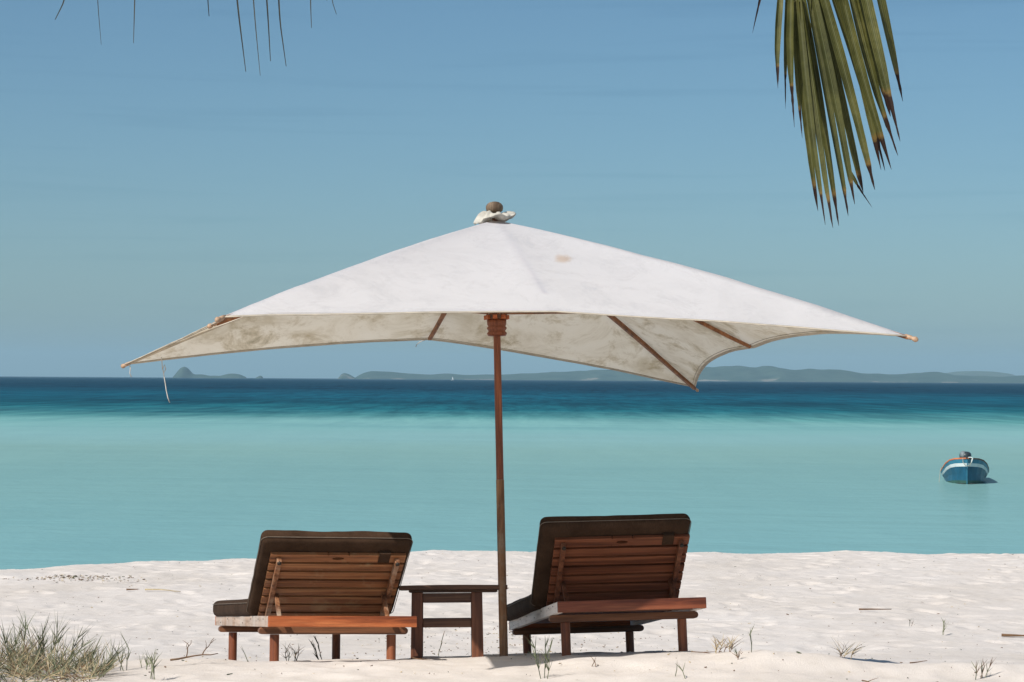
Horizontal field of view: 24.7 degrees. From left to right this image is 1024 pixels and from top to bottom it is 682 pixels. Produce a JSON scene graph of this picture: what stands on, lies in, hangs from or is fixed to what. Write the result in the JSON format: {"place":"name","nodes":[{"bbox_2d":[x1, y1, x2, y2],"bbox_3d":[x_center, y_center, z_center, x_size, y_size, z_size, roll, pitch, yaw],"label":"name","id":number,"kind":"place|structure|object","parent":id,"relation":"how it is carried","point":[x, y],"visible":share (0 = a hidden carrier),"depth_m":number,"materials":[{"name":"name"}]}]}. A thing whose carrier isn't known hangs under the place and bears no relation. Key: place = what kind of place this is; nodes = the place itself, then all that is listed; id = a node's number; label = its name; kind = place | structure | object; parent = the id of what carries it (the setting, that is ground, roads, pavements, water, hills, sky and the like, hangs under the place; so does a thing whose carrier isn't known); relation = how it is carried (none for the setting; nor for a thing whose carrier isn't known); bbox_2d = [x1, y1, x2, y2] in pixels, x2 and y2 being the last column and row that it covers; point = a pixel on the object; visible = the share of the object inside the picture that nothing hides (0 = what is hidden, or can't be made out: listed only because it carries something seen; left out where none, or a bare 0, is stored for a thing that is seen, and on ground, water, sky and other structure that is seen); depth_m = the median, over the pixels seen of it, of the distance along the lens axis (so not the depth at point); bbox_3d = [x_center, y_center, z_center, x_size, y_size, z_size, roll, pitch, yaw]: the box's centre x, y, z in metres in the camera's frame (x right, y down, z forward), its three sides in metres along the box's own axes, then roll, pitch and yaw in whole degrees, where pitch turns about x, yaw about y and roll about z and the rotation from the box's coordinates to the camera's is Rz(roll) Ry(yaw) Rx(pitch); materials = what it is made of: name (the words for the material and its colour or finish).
{"place":"outdoors","nodes":[
{"label":"outdoors","id":0,"kind":"place"},
{"bbox_2d":[0,609,126,681],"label":"grass","id":1,"kind":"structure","parent":0,"point":[33,663],"depth_m":11.96,"materials":[{"name":"plant"}]},
{"bbox_2d":[55,0,335,71],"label":"palm frond","id":2,"kind":"object","parent":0,"point":[239,24],"visible":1,"depth_m":8.02,"materials":[{"name":"green plant"}]},
{"bbox_2d":[173,367,245,377],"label":"island","id":3,"kind":"structure","parent":0,"point":[184,372],"depth_m":8945.56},
{"bbox_2d":[338,373,355,378],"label":"island","id":4,"kind":"structure","parent":0,"point":[344,376],"depth_m":8935.58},
{"bbox_2d":[0,376,1023,569],"bbox_3d":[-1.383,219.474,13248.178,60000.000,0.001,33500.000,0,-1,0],"label":"sea","id":5,"kind":"structure","parent":0,"point":[102,470],"depth_m":79.62,"materials":[{"name":"liquid"}]},
{"bbox_2d":[939,451,988,483],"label":"boat","id":6,"kind":"object","parent":5,"relation":"on","point":[965,467],"visible":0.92,"depth_m":65.60,"materials":[{"name":"blue paint"}]},
{"bbox_2d":[0,550,1023,681],"bbox_3d":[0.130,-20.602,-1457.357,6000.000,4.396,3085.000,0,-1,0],"label":"sand beach","id":7,"kind":"structure","parent":0,"point":[992,598],"depth_m":20.02,"materials":[{"name":"white sand"}]},
{"bbox_2d":[114,632,131,670],"bbox_3d":[-2.037,1.647,12.243,0.106,0.252,0.101,0,-1,0],"label":"grass sprig","id":8,"kind":"object","parent":7,"relation":"on","point":[123,653],"depth_m":12.26,"materials":[{"name":"plant"}]},
{"bbox_2d":[138,653,153,669],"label":"grass sprig","id":9,"kind":"object","parent":7,"relation":"on","point":[146,661],"depth_m":12.30,"materials":[{"name":"plant"}]},
{"bbox_2d":[146,649,159,679],"bbox_3d":[-1.820,1.655,11.865,0.086,0.207,0.062,0,-1,24],"label":"grass sprig","id":10,"kind":"object","parent":7,"relation":"on","point":[152,664],"depth_m":11.85,"materials":[{"name":"plant"}]},
{"bbox_2d":[145,589,180,591],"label":"twig","id":11,"kind":"object","parent":7,"relation":"on","point":[162,589],"visible":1,"depth_m":23.15,"materials":[{"name":"beige wood"}]},
{"bbox_2d":[170,638,217,660],"bbox_3d":[-1.698,1.640,12.467,0.256,0.114,0.092,1,-1,-16],"label":"twig","id":12,"kind":"object","parent":7,"relation":"on","point":[194,655],"visible":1,"depth_m":12.44,"materials":[{"name":"brown wood"}]},
{"bbox_2d":[281,644,303,660],"bbox_3d":[-1.206,1.732,12.905,0.148,0.158,0.185,0,-1,0],"label":"grass sprig","id":13,"kind":"object","parent":7,"relation":"on","point":[294,652],"depth_m":12.85,"materials":[{"name":"plant"}]},
{"bbox_2d":[212,530,416,660],"bbox_3d":[-1.210,1.610,13.735,0.859,0.911,2.392,2,-7,-14],"label":"sun lounger","id":14,"kind":"object","parent":7,"relation":"on","point":[335,584],"visible":1,"depth_m":12.84,"materials":[{"name":"red wood"}]},
{"bbox_2d":[309,637,321,659],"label":"grass sprig","id":15,"kind":"object","parent":7,"relation":"on","point":[315,652],"depth_m":13.60,"materials":[{"name":"plant"}]},
{"bbox_2d":[399,585,507,658],"bbox_3d":[-0.335,1.709,13.326,0.610,0.634,0.492,0,-7,-2],"label":"side table","id":16,"kind":"object","parent":7,"relation":"on","point":[422,594],"visible":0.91,"depth_m":13.16,"materials":[{"name":"brown wood"}]},
{"bbox_2d":[2,552,1013,681],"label":"beach debris","id":17,"kind":"object","parent":7,"relation":"on","point":[68,576],"visible":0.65,"depth_m":19.14,"materials":[{"name":"brown plant"}]},
{"bbox_2d":[121,201,917,655],"bbox_3d":[-0.125,0.661,13.210,3.795,2.911,3.710,1,-1,-15],"label":"beach parasol","id":18,"kind":"object","parent":7,"relation":"on","point":[493,279],"visible":1,"depth_m":12.69,"materials":[{"name":"white fabric"}]},
{"bbox_2d":[527,635,552,678],"bbox_3d":[0.134,1.630,11.917,0.153,0.269,0.105,0,-1,0],"label":"grass sprig","id":19,"kind":"object","parent":7,"relation":"on","point":[545,656],"depth_m":11.91,"materials":[{"name":"plant"}]},
{"bbox_2d":[507,513,706,655],"bbox_3d":[0.482,1.577,13.765,0.894,0.915,2.392,-1,-9,-7],"label":"sun lounger","id":20,"kind":"object","parent":7,"relation":"on","point":[612,573],"visible":0.99,"depth_m":12.88,"materials":[{"name":"red wood"}]},
{"bbox_2d":[712,634,742,652],"bbox_3d":[1.157,1.640,12.560,0.178,0.154,0.176,0,-1,10],"label":"dry tuft","id":21,"kind":"object","parent":7,"relation":"on","point":[721,647],"visible":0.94,"depth_m":12.55,"materials":[{"name":"beige plant"}]},
{"bbox_2d":[732,648,743,657],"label":"grass sprig","id":22,"kind":"object","parent":7,"relation":"on","point":[737,655],"depth_m":12.35,"materials":[{"name":"plant"}]},
{"bbox_2d":[749,624,754,651],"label":"grass sprig","id":23,"kind":"object","parent":7,"relation":"on","point":[750,638],"depth_m":12.45,"materials":[{"name":"plant"}]},
{"bbox_2d":[830,636,864,657],"bbox_3d":[1.794,1.665,12.535,0.234,0.169,0.122,0,-1,0],"label":"grass sprig","id":24,"kind":"object","parent":7,"relation":"on","point":[849,647],"depth_m":12.55,"materials":[{"name":"plant"}]},
{"bbox_2d":[859,608,891,609],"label":"twig","id":25,"kind":"object","parent":7,"relation":"on","point":[872,609],"visible":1,"depth_m":21.46,"materials":[{"name":"beige wood"}]},
{"bbox_2d":[971,657,996,679],"bbox_3d":[2.464,1.724,12.222,0.155,0.156,0.063,1,-1,-31],"label":"grass sprig","id":26,"kind":"object","parent":7,"relation":"on","point":[982,669],"depth_m":12.22,"materials":[{"name":"plant"}]},
{"bbox_2d":[1001,634,1023,636],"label":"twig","id":27,"kind":"object","parent":7,"relation":"on","point":[1008,635],"visible":1,"depth_m":19.50,"materials":[{"name":"brown wood"}]},
{"bbox_2d":[0,0,1023,377],"label":"sky","id":28,"kind":"structure","parent":0,"point":[155,188],"materials":[{"name":"blue"}]},
{"bbox_2d":[355,366,1023,382],"bbox_3d":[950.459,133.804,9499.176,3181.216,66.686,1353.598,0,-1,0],"label":"headland","id":29,"kind":"structure","parent":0,"point":[752,374],"depth_m":9201.54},
{"bbox_2d":[752,0,902,226],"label":"palm frond","id":30,"kind":"object","parent":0,"point":[801,59],"visible":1,"depth_m":10.01,"materials":[{"name":"green plant"}]},
{"bbox_2d":[947,371,1023,376],"bbox_3d":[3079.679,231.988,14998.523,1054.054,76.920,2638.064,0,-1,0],"label":"distant hills","id":31,"kind":"structure","parent":0,"point":[980,373],"depth_m":14537.26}
]}

